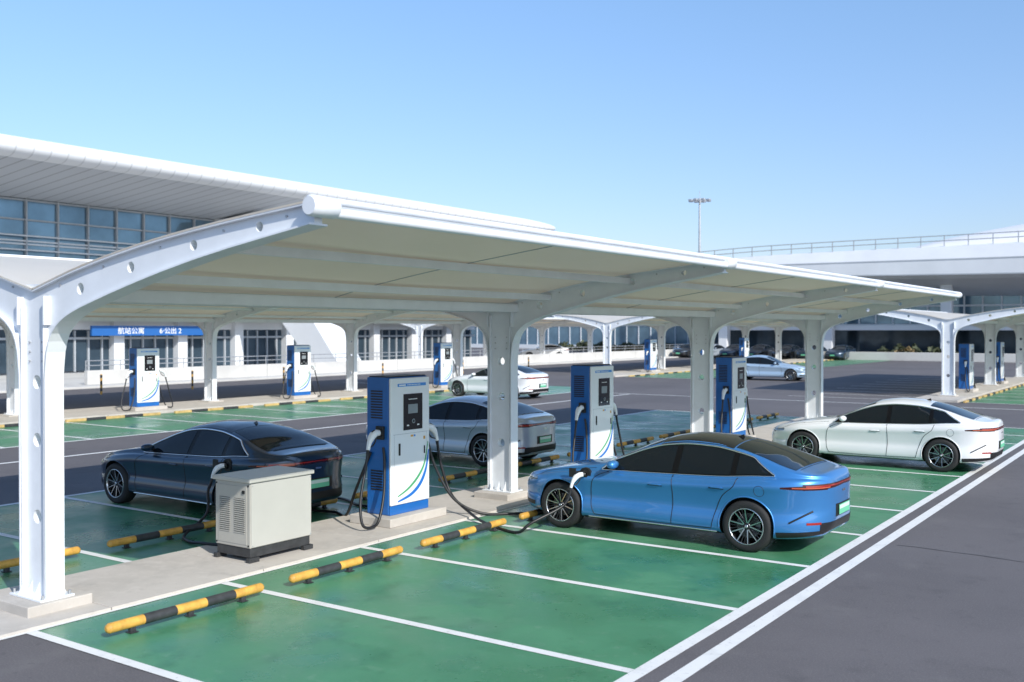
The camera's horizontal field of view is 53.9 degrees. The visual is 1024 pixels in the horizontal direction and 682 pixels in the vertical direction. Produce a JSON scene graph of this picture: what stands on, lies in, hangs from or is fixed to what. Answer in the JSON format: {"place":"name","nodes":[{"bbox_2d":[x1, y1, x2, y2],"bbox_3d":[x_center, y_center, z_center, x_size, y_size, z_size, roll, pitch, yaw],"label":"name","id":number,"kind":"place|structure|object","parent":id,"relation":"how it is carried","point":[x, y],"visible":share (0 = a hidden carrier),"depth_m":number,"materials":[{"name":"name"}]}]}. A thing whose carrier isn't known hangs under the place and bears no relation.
{"place":"outdoors","nodes":[
{"label":"outdoors","id":0,"kind":"place"},
{"bbox_2d":[0,196,469,375],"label":"windows","id":1,"kind":"structure","parent":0,"point":[47,212],"depth_m":68.75,"materials":[{"name":"blue glass"}]},
{"bbox_2d":[0,134,555,230],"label":"roof","id":2,"kind":"structure","parent":1,"relation":"on","point":[35,169],"depth_m":64.31,"materials":[{"name":"white metal"}]},
{"bbox_2d":[0,356,686,392],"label":"pavement","id":3,"kind":"structure","parent":0,"point":[73,381],"depth_m":59.93,"materials":[{"name":"concrete"}]},
{"bbox_2d":[215,218,360,361],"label":"slanted pylon","id":4,"kind":"object","parent":3,"relation":"on","point":[324,338],"depth_m":70.96,"materials":[{"name":"white concrete"}]},
{"bbox_2d":[84,349,673,384],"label":"wall","id":5,"kind":"structure","parent":3,"relation":"on","point":[114,376],"depth_m":66.05,"materials":[{"name":"concrete"}]},
{"bbox_2d":[85,343,717,370],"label":"railing","id":6,"kind":"object","parent":5,"relation":"on","point":[396,355],"visible":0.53,"depth_m":66.49,"materials":[{"name":"metal"}]},
{"bbox_2d":[403,317,597,358],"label":"parking canopy","id":7,"kind":"object","parent":3,"relation":"on","point":[542,326],"visible":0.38,"depth_m":93.95,"materials":[{"name":"white metal"}]},
{"bbox_2d":[519,344,568,354],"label":"parked car","id":8,"kind":"object","parent":3,"relation":"on","point":[552,347],"visible":0.45,"depth_m":96.85,"materials":[{"name":"white paint"}]},
{"bbox_2d":[672,344,690,357],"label":"parked car","id":9,"kind":"object","parent":3,"relation":"on","point":[683,350],"visible":0.63,"depth_m":106.17,"materials":[{"name":"black paint"}]},
{"bbox_2d":[688,194,710,252],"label":"mast lamp","id":10,"kind":"object","parent":3,"relation":"on","point":[699,200],"visible":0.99,"depth_m":137.66,"materials":[{"name":"metal"}]},
{"bbox_2d":[0,347,1023,681],"bbox_3d":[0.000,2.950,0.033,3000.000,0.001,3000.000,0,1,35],"label":"asphalt ground","id":11,"kind":"structure","parent":0,"point":[908,611],"depth_m":12.18,"materials":[{"name":"grey asphalt"}]},
{"bbox_2d":[100,374,101,394],"bbox_3d":[-18.716,1.973,45.861,0.100,0.930,0.100,0,1,35],"label":"bollard","id":12,"kind":"object","parent":11,"relation":"on","point":[100,384],"visible":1,"depth_m":45.82,"materials":[{"name":"yellow paint"}]},
{"bbox_2d":[191,370,192,388],"bbox_3d":[-15.867,1.927,49.969,0.100,0.930,0.100,0,1,35],"label":"bollard","id":13,"kind":"object","parent":11,"relation":"on","point":[192,379],"visible":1,"depth_m":49.93,"materials":[{"name":"yellow paint"}]},
{"bbox_2d":[0,384,447,424],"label":"concrete island","id":14,"kind":"structure","parent":11,"relation":"on","point":[177,406],"depth_m":38.38,"materials":[{"name":"grey concrete"}]},
{"bbox_2d":[121,347,172,410],"bbox_3d":[-13.105,1.342,35.852,0.820,2.215,2.130,0,1,35],"label":"ev charging station","id":15,"kind":"object","parent":14,"relation":"on","point":[143,374],"visible":1,"depth_m":35.61,"materials":[{"name":"metal"}]},
{"bbox_2d":[0,304,473,416],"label":"parking canopy","id":16,"kind":"object","parent":14,"relation":"on","point":[209,321],"visible":0.68,"depth_m":39.99,"materials":[{"name":"white metal"}]},
{"bbox_2d":[280,345,320,398],"bbox_3d":[-8.889,1.274,41.932,0.820,2.215,2.130,0,1,35],"label":"ev charging station","id":17,"kind":"object","parent":14,"relation":"on","point":[298,371],"visible":1,"depth_m":41.66,"materials":[{"name":"metal"}]},
{"bbox_2d":[429,342,457,387],"bbox_3d":[-3.418,1.186,49.821,0.820,2.215,2.130,0,1,35],"label":"ev charging station","id":18,"kind":"object","parent":14,"relation":"on","point":[442,369],"visible":0.87,"depth_m":49.51,"materials":[{"name":"metal"}]},
{"bbox_2d":[0,196,474,371],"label":"facade frames","id":19,"kind":"structure","parent":11,"relation":"on","point":[117,346],"depth_m":73.17,"materials":[{"name":"metal"}]},
{"bbox_2d":[90,326,202,335],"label":"sign board","id":20,"kind":"object","parent":19,"relation":"attached to","point":[113,330],"visible":0.79,"depth_m":69.89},
{"bbox_2d":[118,327,143,333],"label":"sign text","id":21,"kind":"object","parent":20,"relation":"attached to","point":[141,331],"visible":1,"depth_m":68.74},
{"bbox_2d":[160,327,180,333],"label":"sign text","id":22,"kind":"object","parent":20,"relation":"attached to","point":[169,329],"visible":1,"depth_m":71.54},
{"bbox_2d":[0,417,804,637],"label":"concrete island","id":23,"kind":"structure","parent":11,"relation":"on","point":[116,586],"depth_m":12.45,"materials":[{"name":"grey concrete"}]},
{"bbox_2d":[212,466,313,563],"bbox_3d":[-3.239,2.241,13.163,0.725,1.055,1.100,0,1,35],"label":"power cabinet","id":24,"kind":"object","parent":23,"relation":"on","point":[263,511],"visible":1,"depth_m":12.84,"materials":[{"name":"white metal"}]},
{"bbox_2d":[350,374,445,528],"bbox_3d":[-1.812,1.635,15.411,0.820,2.215,1.925,0,1,35],"label":"ev charging station","id":25,"kind":"object","parent":23,"relation":"on","point":[399,428],"visible":1,"depth_m":15.21,"materials":[{"name":"metal"}]},
{"bbox_2d":[337,497,366,506],"bbox_3d":[-2.736,2.203,17.078,3.111,1.107,0.238,1,1,43],"label":"charging cable","id":26,"kind":"object","parent":25,"relation":"attached to","point":[348,500],"visible":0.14,"depth_m":17.13,"materials":[{"name":"black plastic"}]},
{"bbox_2d":[429,442,523,515],"bbox_3d":[-0.119,2.166,15.973,2.476,1.200,0.088,0,1,-10],"label":"charging cable","id":27,"kind":"object","parent":25,"relation":"attached to","point":[455,499],"visible":0.67,"depth_m":15.81,"materials":[{"name":"black plastic"}]},
{"bbox_2d":[0,194,961,617],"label":"parking canopy","id":28,"kind":"object","parent":23,"relation":"on","point":[502,286],"visible":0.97,"depth_m":12.15,"materials":[{"name":"white metal"}]},
{"bbox_2d":[571,364,624,461],"bbox_3d":[1.620,1.580,20.360,0.820,2.215,2.130,0,1,35],"label":"ev charging station","id":29,"kind":"object","parent":23,"relation":"on","point":[593,406],"visible":0.82,"depth_m":20.06,"materials":[{"name":"metal"}]},
{"bbox_2d":[716,356,755,436],"bbox_3d":[5.723,1.514,26.276,0.820,2.215,2.130,0,1,35],"label":"ev charging station","id":30,"kind":"object","parent":23,"relation":"on","point":[731,388],"visible":0.83,"depth_m":25.98,"materials":[{"name":"metal"}]},
{"bbox_2d":[0,360,1023,681],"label":"green parking bays","id":31,"kind":"object","parent":11,"relation":"on","point":[260,636],"visible":0.6,"depth_m":11.64,"materials":[{"name":"paint"}]},
{"bbox_2d":[0,546,80,572],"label":"wheel stop bar","id":32,"kind":"object","parent":31,"relation":"on","point":[5,565],"visible":0.56,"depth_m":12.27,"materials":[{"name":"yellow paint"}]},
{"bbox_2d":[107,520,215,548],"bbox_3d":[-4.815,2.711,14.146,0.103,0.152,1.930,0,1,35],"label":"wheel stop bar","id":33,"kind":"object","parent":31,"relation":"on","point":[168,533],"visible":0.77,"depth_m":13.99,"materials":[{"name":"yellow paint"}]},
{"bbox_2d":[104,583,263,633],"bbox_3d":[-3.309,2.754,10.352,0.103,0.152,1.930,0,1,35],"label":"wheel stop bar","id":34,"kind":"object","parent":31,"relation":"on","point":[130,624],"visible":1,"depth_m":10.24,"materials":[{"name":"yellow paint"}]},
{"bbox_2d":[182,481,216,545],"bbox_3d":[-4.306,2.462,14.181,0.648,0.645,2.254,0,1,-29],"label":"charging cable","id":35,"kind":"object","parent":31,"relation":"on","point":[200,521],"visible":0.81,"depth_m":14.37,"materials":[{"name":"black plastic"}]},
{"bbox_2d":[101,419,342,506],"bbox_3d":[-5.028,2.026,16.917,4.884,1.471,2.179,0,1,35],"label":"parked car","id":36,"kind":"object","parent":31,"relation":"on","point":[185,464],"visible":0.84,"depth_m":16.04,"materials":[{"name":"blue paint"}]},
{"bbox_2d":[0,390,448,427],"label":"striped kerb","id":37,"kind":"structure","parent":31,"relation":"on","point":[159,413],"depth_m":36.17,"materials":[{"name":"yellow paint"}]},
{"bbox_2d":[311,498,337,507],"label":"wheel stop bar","id":38,"kind":"object","parent":31,"relation":"on","point":[323,504],"visible":0.3,"depth_m":16.59,"materials":[{"name":"yellow paint"}]},
{"bbox_2d":[311,452,371,515],"bbox_3d":[-3.007,2.220,16.098,2.534,1.122,0.282,1,1,40],"label":"charging cable","id":39,"kind":"object","parent":31,"relation":"on","point":[351,501],"visible":0.72,"depth_m":15.58,"materials":[{"name":"black plastic"}]},
{"bbox_2d":[288,546,402,583],"bbox_3d":[-1.981,2.732,12.266,0.103,0.152,1.930,0,1,35],"label":"wheel stop bar","id":40,"kind":"object","parent":31,"relation":"on","point":[348,564],"visible":1,"depth_m":12.16,"materials":[{"name":"yellow paint"}]},
{"bbox_2d":[354,491,366,499],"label":"wheel stop bar","id":41,"kind":"object","parent":31,"relation":"on","point":[357,496],"visible":0.17,"depth_m":17.33,"materials":[{"name":"yellow paint"}]},
{"bbox_2d":[366,395,555,465],"bbox_3d":[-1.276,1.955,23.239,4.884,1.471,2.052,0,1,35],"label":"parked car","id":42,"kind":"object","parent":31,"relation":"on","point":[460,423],"visible":0.45,"depth_m":22.03,"materials":[{"name":"grey paint"}]},
{"bbox_2d":[438,468,487,482],"bbox_3d":[-0.832,2.647,19.890,0.103,0.152,1.930,0,1,35],"label":"wheel stop bar","id":43,"kind":"object","parent":31,"relation":"on","point":[469,474],"visible":0.61,"depth_m":19.73,"materials":[{"name":"yellow paint"}]},
{"bbox_2d":[420,518,506,547],"bbox_3d":[-0.653,2.711,14.181,0.103,0.152,1.930,0,1,35],"label":"wheel stop bar","id":44,"kind":"object","parent":31,"relation":"on","point":[434,541],"visible":1,"depth_m":14.07,"materials":[{"name":"yellow paint"}]},
{"bbox_2d":[448,364,548,396],"bbox_3d":[-0.668,1.720,44.295,4.884,1.471,2.052,0,1,35],"label":"parked car","id":45,"kind":"object","parent":31,"relation":"on","point":[532,382],"visible":0.69,"depth_m":43.58,"materials":[{"name":"white paint"}]},
{"bbox_2d":[437,445,571,533],"bbox_3d":[-0.329,2.228,15.199,2.558,1.098,0.664,1,1,39],"label":"charging cable","id":46,"kind":"object","parent":31,"relation":"on","point":[525,527],"visible":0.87,"depth_m":14.65,"materials":[{"name":"black plastic"}]},
{"bbox_2d":[519,509,543,520],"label":"wheel stop bar","id":47,"kind":"object","parent":31,"relation":"on","point":[530,515],"visible":0.41,"depth_m":15.49,"materials":[{"name":"yellow paint"}]},
{"bbox_2d":[518,454,559,468],"bbox_3d":[0.496,2.626,21.804,0.103,0.152,1.930,0,1,35],"label":"wheel stop bar","id":48,"kind":"object","parent":31,"relation":"on","point":[538,460],"visible":0.73,"depth_m":21.83,"materials":[{"name":"yellow paint"}]},
{"bbox_2d":[616,436,653,447],"bbox_3d":[3.152,2.583,25.633,0.103,0.152,1.930,0,1,35],"label":"wheel stop bar","id":49,"kind":"object","parent":31,"relation":"on","point":[636,441],"visible":0.98,"depth_m":25.59,"materials":[{"name":"yellow paint"}]},
{"bbox_2d":[659,429,690,438],"bbox_3d":[4.479,2.562,27.548,0.103,0.152,1.930,0,1,35],"label":"wheel stop bar","id":50,"kind":"object","parent":31,"relation":"on","point":[663,436],"visible":0.78,"depth_m":27.38,"materials":[{"name":"yellow paint"}]},
{"bbox_2d":[527,432,850,551],"bbox_3d":[2.427,2.049,14.839,4.884,1.471,2.137,0,1,35],"label":"parked car","id":51,"kind":"object","parent":31,"relation":"on","point":[744,493],"visible":0.98,"depth_m":13.81,"materials":[{"name":"blue paint"}]},
{"bbox_2d":[629,359,839,376],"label":"striped kerb","id":52,"kind":"structure","parent":31,"relation":"on","point":[690,370],"depth_m":67.75,"materials":[{"name":"yellow paint"}]},
{"bbox_2d":[756,412,778,419],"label":"wheel stop bar","id":53,"kind":"object","parent":31,"relation":"on","point":[767,416],"visible":1,"depth_m":33.22,"materials":[{"name":"yellow paint"}]},
{"bbox_2d":[825,345,855,359],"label":"parked car","id":54,"kind":"object","parent":31,"relation":"on","point":[840,351],"visible":0.94,"depth_m":97.59,"materials":[{"name":"grey paint"}]},
{"bbox_2d":[772,397,1003,471],"bbox_3d":[8.223,1.965,22.371,4.884,1.471,2.052,0,1,35],"label":"parked car","id":55,"kind":"object","parent":31,"relation":"on","point":[937,436],"visible":0.99,"depth_m":21.37,"materials":[{"name":"white paint"}]},
{"bbox_2d":[963,384,1023,402],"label":"striped kerb","id":56,"kind":"structure","parent":31,"relation":"on","point":[986,395],"depth_m":45.25,"materials":[{"name":"yellow paint"}]},
{"bbox_2d":[0,360,1023,681],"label":"parking line markings","id":57,"kind":"object","parent":11,"relation":"on","point":[710,656],"visible":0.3,"depth_m":11.49,"materials":[{"name":"white paint"}]},
{"bbox_2d":[4,385,1021,561],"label":"tar seams","id":58,"kind":"object","parent":11,"relation":"on","point":[748,389],"visible":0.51,"depth_m":13.74,"materials":[{"name":"grey"}]},
{"bbox_2d":[471,316,689,348],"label":"link hall building","id":59,"kind":"structure","parent":11,"relation":"on","point":[636,334],"depth_m":154.51,"materials":[{"name":"white glass"}]},
{"bbox_2d":[558,340,674,351],"bbox_3d":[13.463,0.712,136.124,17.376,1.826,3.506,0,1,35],"label":"hedge","id":60,"kind":"object","parent":11,"relation":"on","point":[581,344],"visible":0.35,"depth_m":137.37,"materials":[{"name":"green plant"}]},
{"bbox_2d":[570,358,830,376],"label":"concrete island","id":61,"kind":"structure","parent":11,"relation":"on","point":[639,372],"depth_m":70.41,"materials":[{"name":"grey concrete"}]},
{"bbox_2d":[641,339,659,371],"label":"ev charging station","id":62,"kind":"object","parent":61,"relation":"on","point":[650,355],"visible":1,"depth_m":68.03,"materials":[{"name":"metal"}]},
{"bbox_2d":[552,314,804,372],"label":"parking canopy","id":63,"kind":"object","parent":61,"relation":"on","point":[607,325],"visible":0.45,"depth_m":72.22,"materials":[{"name":"white metal"}]},
{"bbox_2d":[739,338,749,356],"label":"ev charging station","id":64,"kind":"object","parent":61,"relation":"on","point":[744,347],"visible":0.63,"depth_m":81.74,"materials":[{"name":"metal"}]},
{"bbox_2d":[713,344,724,355],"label":"parked car","id":65,"kind":"object","parent":11,"relation":"on","point":[717,347],"visible":0.19,"depth_m":105.77,"materials":[{"name":"grey paint"}]},
{"bbox_2d":[719,344,738,356],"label":"parked car","id":66,"kind":"object","parent":11,"relation":"on","point":[731,350],"visible":0.57,"depth_m":103.31,"materials":[{"name":"grey paint"}]},
{"bbox_2d":[749,344,774,355],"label":"parked car","id":67,"kind":"object","parent":11,"relation":"on","point":[761,349],"visible":0.63,"depth_m":102.56,"materials":[{"name":"black paint"}]},
{"bbox_2d":[746,355,804,380],"bbox_3d":[15.133,1.553,59.243,4.884,1.471,2.052,0,1,30],"label":"parked car","id":68,"kind":"object","parent":11,"relation":"on","point":[763,366],"visible":0.66,"depth_m":58.41,"materials":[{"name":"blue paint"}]},
{"bbox_2d":[772,344,800,358],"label":"parked car","id":69,"kind":"object","parent":11,"relation":"on","point":[788,351],"visible":0.72,"depth_m":100.87,"materials":[{"name":"black paint"}]},
{"bbox_2d":[796,345,826,358],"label":"parked car","id":70,"kind":"object","parent":11,"relation":"on","point":[800,353],"visible":0.34,"depth_m":98.89,"materials":[{"name":"grey paint"}]},
{"bbox_2d":[657,349,1021,362],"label":"barrier wall","id":71,"kind":"structure","parent":11,"relation":"on","point":[914,356],"depth_m":95.33,"materials":[{"name":"concrete"}]},
{"bbox_2d":[718,285,1023,350],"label":"facade frames","id":72,"kind":"structure","parent":11,"relation":"on","point":[724,336],"depth_m":107.55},
{"bbox_2d":[894,346,916,352],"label":"hedge","id":73,"kind":"object","parent":11,"relation":"on","point":[908,349],"visible":0.22,"depth_m":99.87,"materials":[{"name":"green plant"}]},
{"bbox_2d":[877,343,958,352],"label":"hedge","id":74,"kind":"object","parent":11,"relation":"on","point":[933,349],"visible":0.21,"depth_m":101.21,"materials":[{"name":"green plant"}]},
{"bbox_2d":[916,377,1023,402],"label":"concrete island","id":75,"kind":"structure","parent":11,"relation":"on","point":[983,390],"depth_m":45.72,"materials":[{"name":"grey concrete"}]},
{"bbox_2d":[867,307,1023,396],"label":"parking canopy","id":76,"kind":"object","parent":75,"relation":"on","point":[989,324],"visible":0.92,"depth_m":44.22,"materials":[{"name":"white metal"}]},
{"bbox_2d":[955,343,978,391],"bbox_3d":[21.002,1.223,46.516,0.820,2.215,2.130,0,1,35],"label":"ev charging station","id":77,"kind":"object","parent":75,"relation":"on","point":[966,369],"visible":1,"depth_m":46.18,"materials":[{"name":"metal"}]},
{"bbox_2d":[991,342,1007,383],"bbox_3d":[25.788,1.146,53.419,0.820,2.215,2.130,0,1,35],"label":"ev charging station","id":78,"kind":"object","parent":75,"relation":"on","point":[1000,377],"visible":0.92,"depth_m":53.00,"materials":[{"name":"metal"}]},
{"bbox_2d":[0,0,1023,257],"label":"sky","id":79,"kind":"structure","parent":0,"point":[799,121],"materials":[{"name":"blue"}]},
{"bbox_2d":[714,296,1023,353],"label":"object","id":80,"kind":"structure","parent":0,"point":[869,340],"depth_m":109.17,"materials":[{"name":"blue glass"}]},
{"bbox_2d":[737,224,1023,295],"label":"roof","id":81,"kind":"structure","parent":80,"relation":"on","point":[982,267],"depth_m":100.71,"materials":[{"name":"white metal"}]},
{"bbox_2d":[697,231,1023,257],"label":"roof railing","id":82,"kind":"object","parent":81,"relation":"on","point":[875,244],"visible":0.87,"depth_m":103.20,"materials":[{"name":"grey metal"}]}
]}

